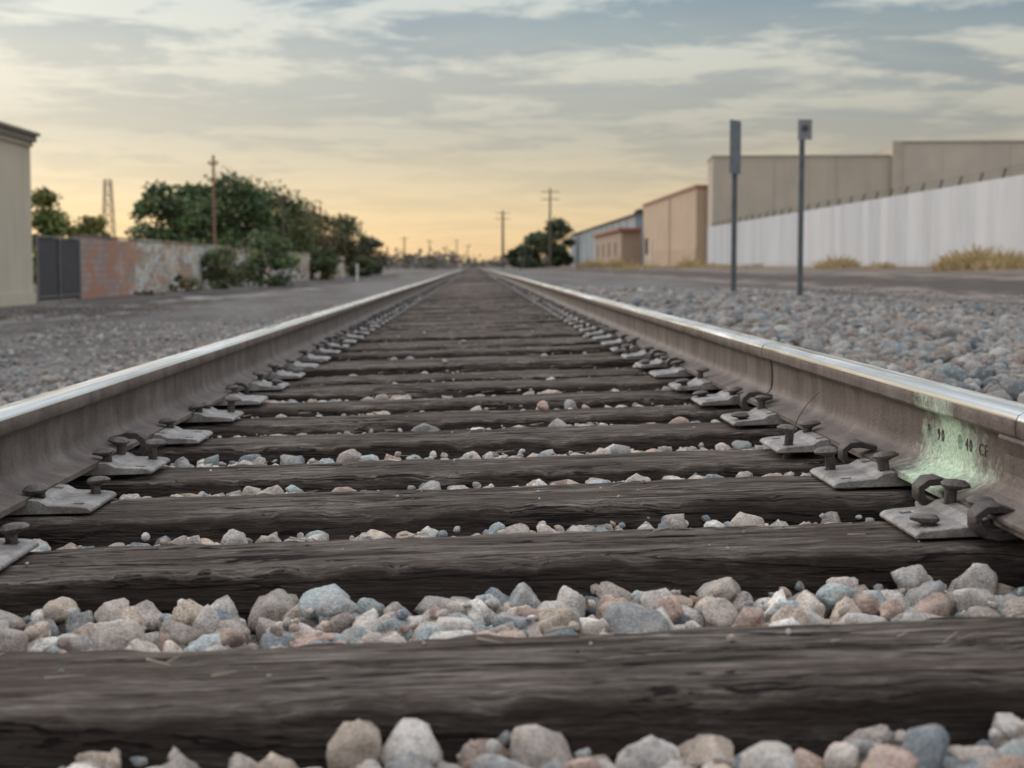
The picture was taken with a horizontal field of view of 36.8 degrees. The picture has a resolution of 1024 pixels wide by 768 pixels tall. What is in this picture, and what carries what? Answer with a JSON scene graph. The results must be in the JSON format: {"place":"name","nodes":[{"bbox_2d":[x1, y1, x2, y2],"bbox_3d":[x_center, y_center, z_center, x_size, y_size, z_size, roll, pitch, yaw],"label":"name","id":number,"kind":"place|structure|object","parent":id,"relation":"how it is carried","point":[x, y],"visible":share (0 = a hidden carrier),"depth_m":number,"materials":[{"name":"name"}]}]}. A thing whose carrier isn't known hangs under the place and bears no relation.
{"place":"outdoors","nodes":[
{"label":"outdoors","id":0,"kind":"place"},
{"bbox_2d":[102,179,115,236],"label":"lattice tower","id":1,"kind":"structure","parent":0,"point":[111,200],"depth_m":246.49,"materials":[{"name":"metal"}]},
{"bbox_2d":[0,284,1023,767],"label":"ballast gravel","id":2,"kind":"structure","parent":0,"point":[972,348],"depth_m":1.87,"materials":[{"name":"grey gravel"}]},
{"bbox_2d":[0,266,1023,401],"bbox_3d":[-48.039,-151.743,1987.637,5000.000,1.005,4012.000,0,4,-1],"label":"ground","id":3,"kind":"structure","parent":0,"point":[258,304],"depth_m":36.47,"materials":[{"name":"grey gravel"}]},
{"bbox_2d":[0,139,32,293],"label":"wall","id":4,"kind":"structure","parent":3,"relation":"on","point":[16,263],"depth_m":38.30,"materials":[{"name":"beige paint"}]},
{"bbox_2d":[0,133,32,146],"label":"cornice","id":5,"kind":"structure","parent":4,"relation":"on","point":[16,140],"depth_m":38.19,"materials":[{"name":"beige paint"}]},
{"bbox_2d":[0,126,36,142],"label":"cornice","id":6,"kind":"structure","parent":5,"relation":"on","point":[17,134],"depth_m":38.09,"materials":[{"name":"paint"}]},
{"bbox_2d":[0,121,40,136],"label":"parapet cap","id":7,"kind":"object","parent":6,"relation":"on","point":[17,128],"visible":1,"depth_m":37.98,"materials":[{"name":"paint"}]},
{"bbox_2d":[0,292,35,306],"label":"plinth","id":8,"kind":"structure","parent":3,"relation":"on","point":[17,299],"depth_m":38.32,"materials":[{"name":"beige paint"}]},
{"bbox_2d":[31,186,78,284],"bbox_3d":[-18.662,-5.751,61.219,2.966,4.269,2.774,4,6,41],"label":"leafy tree","id":9,"kind":"object","parent":3,"relation":"on","point":[48,221],"visible":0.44,"depth_m":60.98,"materials":[{"name":"green plant"}]},
{"bbox_2d":[36,233,81,303],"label":"slatted gate","id":10,"kind":"structure","parent":3,"relation":"on","point":[58,267],"depth_m":42.20,"materials":[{"name":"metal"}]},
{"bbox_2d":[68,214,117,239],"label":"leafy tree","id":11,"kind":"object","parent":3,"relation":"on","point":[92,225],"visible":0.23,"depth_m":94.67,"materials":[{"name":"green plant"}]},
{"bbox_2d":[134,290,163,294],"bbox_3d":[-12.212,-3.010,51.601,1.063,0.308,0.598,0,4,-1],"label":"green shrub","id":12,"kind":"object","parent":3,"relation":"on","point":[150,292],"visible":0.97,"depth_m":51.59,"materials":[{"name":"green plant"}]},
{"bbox_2d":[124,179,202,245],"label":"leafy tree","id":13,"kind":"object","parent":3,"relation":"on","point":[161,204],"visible":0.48,"depth_m":90.14,"materials":[{"name":"green plant"}]},
{"bbox_2d":[169,274,201,291],"bbox_3d":[-12.274,-3.717,57.550,1.363,0.791,0.946,-2,5,-19],"label":"green shrub","id":14,"kind":"object","parent":3,"relation":"on","point":[191,283],"visible":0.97,"depth_m":57.55,"materials":[{"name":"green plant"}]},
{"bbox_2d":[155,181,226,246],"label":"leafy tree","id":15,"kind":"object","parent":3,"relation":"on","point":[190,191],"visible":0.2,"depth_m":102.95,"materials":[{"name":"green plant"}]},
{"bbox_2d":[73,234,344,299],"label":"block wall","id":16,"kind":"structure","parent":3,"relation":"on","point":[111,267],"depth_m":52.78,"materials":[{"name":"beige concrete"}]},
{"bbox_2d":[208,155,217,244],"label":"utility pole","id":17,"kind":"object","parent":3,"relation":"on","point":[213,163],"visible":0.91,"depth_m":90.96,"materials":[{"name":"brown wood"}]},
{"bbox_2d":[200,247,252,288],"bbox_3d":[-11.991,-4.819,64.509,2.264,1.915,1.567,0,4,-1],"label":"green shrub","id":18,"kind":"object","parent":3,"relation":"on","point":[213,259],"visible":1,"depth_m":64.37,"materials":[{"name":"green plant"}]},
{"bbox_2d":[177,166,296,248],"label":"leafy tree","id":19,"kind":"object","parent":3,"relation":"on","point":[237,201],"visible":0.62,"depth_m":97.92,"materials":[{"name":"green plant"}]},
{"bbox_2d":[229,229,309,286],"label":"green shrub","id":20,"kind":"object","parent":3,"relation":"on","point":[285,261],"visible":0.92,"depth_m":72.23,"materials":[{"name":"green plant"}]},
{"bbox_2d":[241,180,323,252],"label":"leafy tree","id":21,"kind":"object","parent":3,"relation":"on","point":[301,233],"visible":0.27,"depth_m":110.02,"materials":[{"name":"green plant"}]},
{"bbox_2d":[278,193,286,237],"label":"utility pole","id":22,"kind":"object","parent":3,"relation":"on","point":[283,199],"visible":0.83,"depth_m":104.99,"materials":[{"name":"brown wood"}]},
{"bbox_2d":[288,197,350,276],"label":"leafy tree","id":23,"kind":"object","parent":3,"relation":"on","point":[328,241],"visible":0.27,"depth_m":116.62,"materials":[{"name":"green plant"}]},
{"bbox_2d":[303,246,340,279],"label":"green shrub","id":24,"kind":"object","parent":3,"relation":"on","point":[324,261],"visible":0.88,"depth_m":106.98,"materials":[{"name":"green plant"}]},
{"bbox_2d":[321,213,373,274],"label":"leafy tree","id":25,"kind":"object","parent":3,"relation":"on","point":[346,226],"visible":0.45,"depth_m":147.91,"materials":[{"name":"green plant"}]},
{"bbox_2d":[356,264,358,280],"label":"white marker post","id":26,"kind":"object","parent":3,"relation":"on","point":[357,272],"visible":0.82,"depth_m":99.48,"materials":[{"name":"paint"}]},
{"bbox_2d":[345,255,376,276],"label":"green shrub","id":27,"kind":"object","parent":3,"relation":"on","point":[365,267],"visible":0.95,"depth_m":138.82,"materials":[{"name":"green plant"}]},
{"bbox_2d":[358,235,390,274],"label":"leafy tree","id":28,"kind":"object","parent":3,"relation":"on","point":[371,243],"visible":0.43,"depth_m":170.61,"materials":[{"name":"green plant"}]},
{"bbox_2d":[400,237,408,269],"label":"utility pole","id":29,"kind":"object","parent":3,"relation":"on","point":[404,238],"visible":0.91,"depth_m":417.66,"materials":[{"name":"brown wood"}]},
{"bbox_2d":[374,244,568,269],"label":"distant trees","id":30,"kind":"object","parent":3,"relation":"on","point":[439,261],"visible":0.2,"depth_m":463.07,"materials":[{"name":"green plant"}]},
{"bbox_2d":[501,211,506,268],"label":"utility pole","id":31,"kind":"object","parent":3,"relation":"on","point":[502,264],"visible":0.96,"depth_m":298.60,"materials":[{"name":"brown wood"}]},
{"bbox_2d":[0,267,1023,767],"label":"railway track","id":32,"kind":"structure","parent":3,"relation":"on","point":[884,449],"depth_m":2.23,"materials":[{"name":"brown wood"}]},
{"bbox_2d":[45,334,1023,679],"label":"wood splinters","id":33,"kind":"object","parent":32,"relation":"on","point":[445,492],"visible":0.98,"depth_m":2.07,"materials":[{"name":"brown wood"}]},
{"bbox_2d":[793,392,818,439],"bbox_3d":[0.525,0.057,2.758,0.055,0.086,0.006,-2,5,-23],"label":"stray wire","id":34,"kind":"object","parent":32,"relation":"attached to","point":[800,414],"visible":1,"depth_m":2.75,"materials":[{"name":"metal"}]},
{"bbox_2d":[504,245,540,268],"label":"green shrub","id":35,"kind":"object","parent":3,"relation":"on","point":[511,256],"visible":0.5,"depth_m":248.91,"materials":[{"name":"green plant"}]},
{"bbox_2d":[516,230,545,268],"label":"leafy tree","id":36,"kind":"object","parent":3,"relation":"on","point":[533,259],"visible":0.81,"depth_m":238.18,"materials":[{"name":"green plant"}]},
{"bbox_2d":[541,188,558,266],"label":"utility pole","id":37,"kind":"object","parent":3,"relation":"on","point":[549,191],"visible":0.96,"depth_m":223.88,"materials":[{"name":"brown wood"}]},
{"bbox_2d":[538,216,575,266],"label":"leafy tree","id":38,"kind":"object","parent":3,"relation":"on","point":[560,230],"visible":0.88,"depth_m":233.28,"materials":[{"name":"green plant"}]},
{"bbox_2d":[574,256,603,268],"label":"dry grass","id":39,"kind":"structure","parent":3,"relation":"on","point":[590,264],"depth_m":149.49,"materials":[{"name":"beige plant"}]},
{"bbox_2d":[592,228,641,265],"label":"shop","id":40,"kind":"structure","parent":3,"relation":"on","point":[625,242],"depth_m":142.43,"materials":[{"name":"brown paint"}]},
{"bbox_2d":[599,252,638,268],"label":"dry grass","id":41,"kind":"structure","parent":3,"relation":"on","point":[620,263],"depth_m":129.56,"materials":[{"name":"beige plant"}]},
{"bbox_2d":[634,208,642,213],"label":"leafy tree","id":42,"kind":"object","parent":3,"relation":"on","point":[638,211],"visible":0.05,"depth_m":298.28,"materials":[{"name":"green plant"}]},
{"bbox_2d":[608,259,671,270],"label":"dry grass","id":43,"kind":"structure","parent":3,"relation":"on","point":[643,266],"depth_m":99.80,"materials":[{"name":"beige plant"}]},
{"bbox_2d":[729,119,740,291],"bbox_3d":[3.820,-3.029,26.829,0.144,3.117,0.380,3,6,38],"label":"track sign","id":44,"kind":"object","parent":3,"relation":"on","point":[735,151],"visible":0.94,"depth_m":26.89,"materials":[{"name":"metal"}]},
{"bbox_2d":[797,119,811,295],"bbox_3d":[4.349,-2.555,22.975,0.210,2.755,0.076,0,4,-1],"label":"track sign","id":45,"kind":"object","parent":3,"relation":"on","point":[804,129],"visible":0.92,"depth_m":22.94,"materials":[{"name":"metal"}]},
{"bbox_2d":[707,140,1023,236],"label":"warehouse","id":46,"kind":"structure","parent":3,"relation":"on","point":[767,183],"depth_m":100.27,"materials":[{"name":"beige concrete"}]},
{"bbox_2d":[0,0,1023,263],"label":"sky","id":47,"kind":"structure","parent":0,"point":[420,121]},
{"bbox_2d":[672,253,704,268],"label":"dry grass","id":48,"kind":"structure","parent":0,"point":[691,263],"depth_m":91.78,"materials":[{"name":"beige plant"}]},
{"bbox_2d":[692,260,730,267],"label":"dry grass","id":49,"kind":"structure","parent":0,"point":[705,265],"depth_m":89.85,"materials":[{"name":"beige plant"}]},
{"bbox_2d":[714,262,763,268],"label":"dry grass","id":50,"kind":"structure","parent":0,"point":[758,265],"depth_m":79.96,"materials":[{"name":"beige plant"}]},
{"bbox_2d":[496,267,1023,303],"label":"asphalt road","id":51,"kind":"structure","parent":0,"point":[984,287],"depth_m":34.39,"materials":[{"name":"grey asphalt"}]},
{"bbox_2d":[570,212,642,265],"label":"metal shed","id":52,"kind":"structure","parent":51,"relation":"on","point":[582,248],"depth_m":203.82,"materials":[{"name":"white metal"}]},
{"bbox_2d":[642,185,707,265],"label":"warehouse","id":53,"kind":"structure","parent":51,"relation":"on","point":[675,225],"depth_m":116.64,"materials":[{"name":"beige paint"}]},
{"bbox_2d":[645,238,647,254],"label":"window","id":54,"kind":"structure","parent":53,"relation":"in","point":[646,240],"depth_m":136.72,"materials":[{"name":"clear glass"}]},
{"bbox_2d":[649,240,651,264],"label":"door","id":55,"kind":"structure","parent":53,"relation":"in","point":[650,241],"depth_m":133.42,"materials":[{"name":"paint"}]},
{"bbox_2d":[707,165,1023,266],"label":"corrugated fence","id":56,"kind":"object","parent":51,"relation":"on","point":[922,228],"visible":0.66,"depth_m":54.99,"materials":[{"name":"white metal"}]},
{"bbox_2d":[810,252,860,268],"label":"dry grass","id":57,"kind":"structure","parent":0,"point":[840,263],"depth_m":57.86,"materials":[{"name":"beige plant"}]},
{"bbox_2d":[860,260,897,268],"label":"dry grass","id":58,"kind":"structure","parent":0,"point":[883,266],"depth_m":51.94,"materials":[{"name":"beige plant"}]},
{"bbox_2d":[928,243,1021,270],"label":"dry grass","id":59,"kind":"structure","parent":0,"point":[959,262],"depth_m":40.91,"materials":[{"name":"beige plant"}]},
{"bbox_2d":[969,246,1023,269],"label":"dry grass","id":60,"kind":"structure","parent":0,"point":[1002,263],"depth_m":39.94,"materials":[{"name":"beige plant"}]}
]}

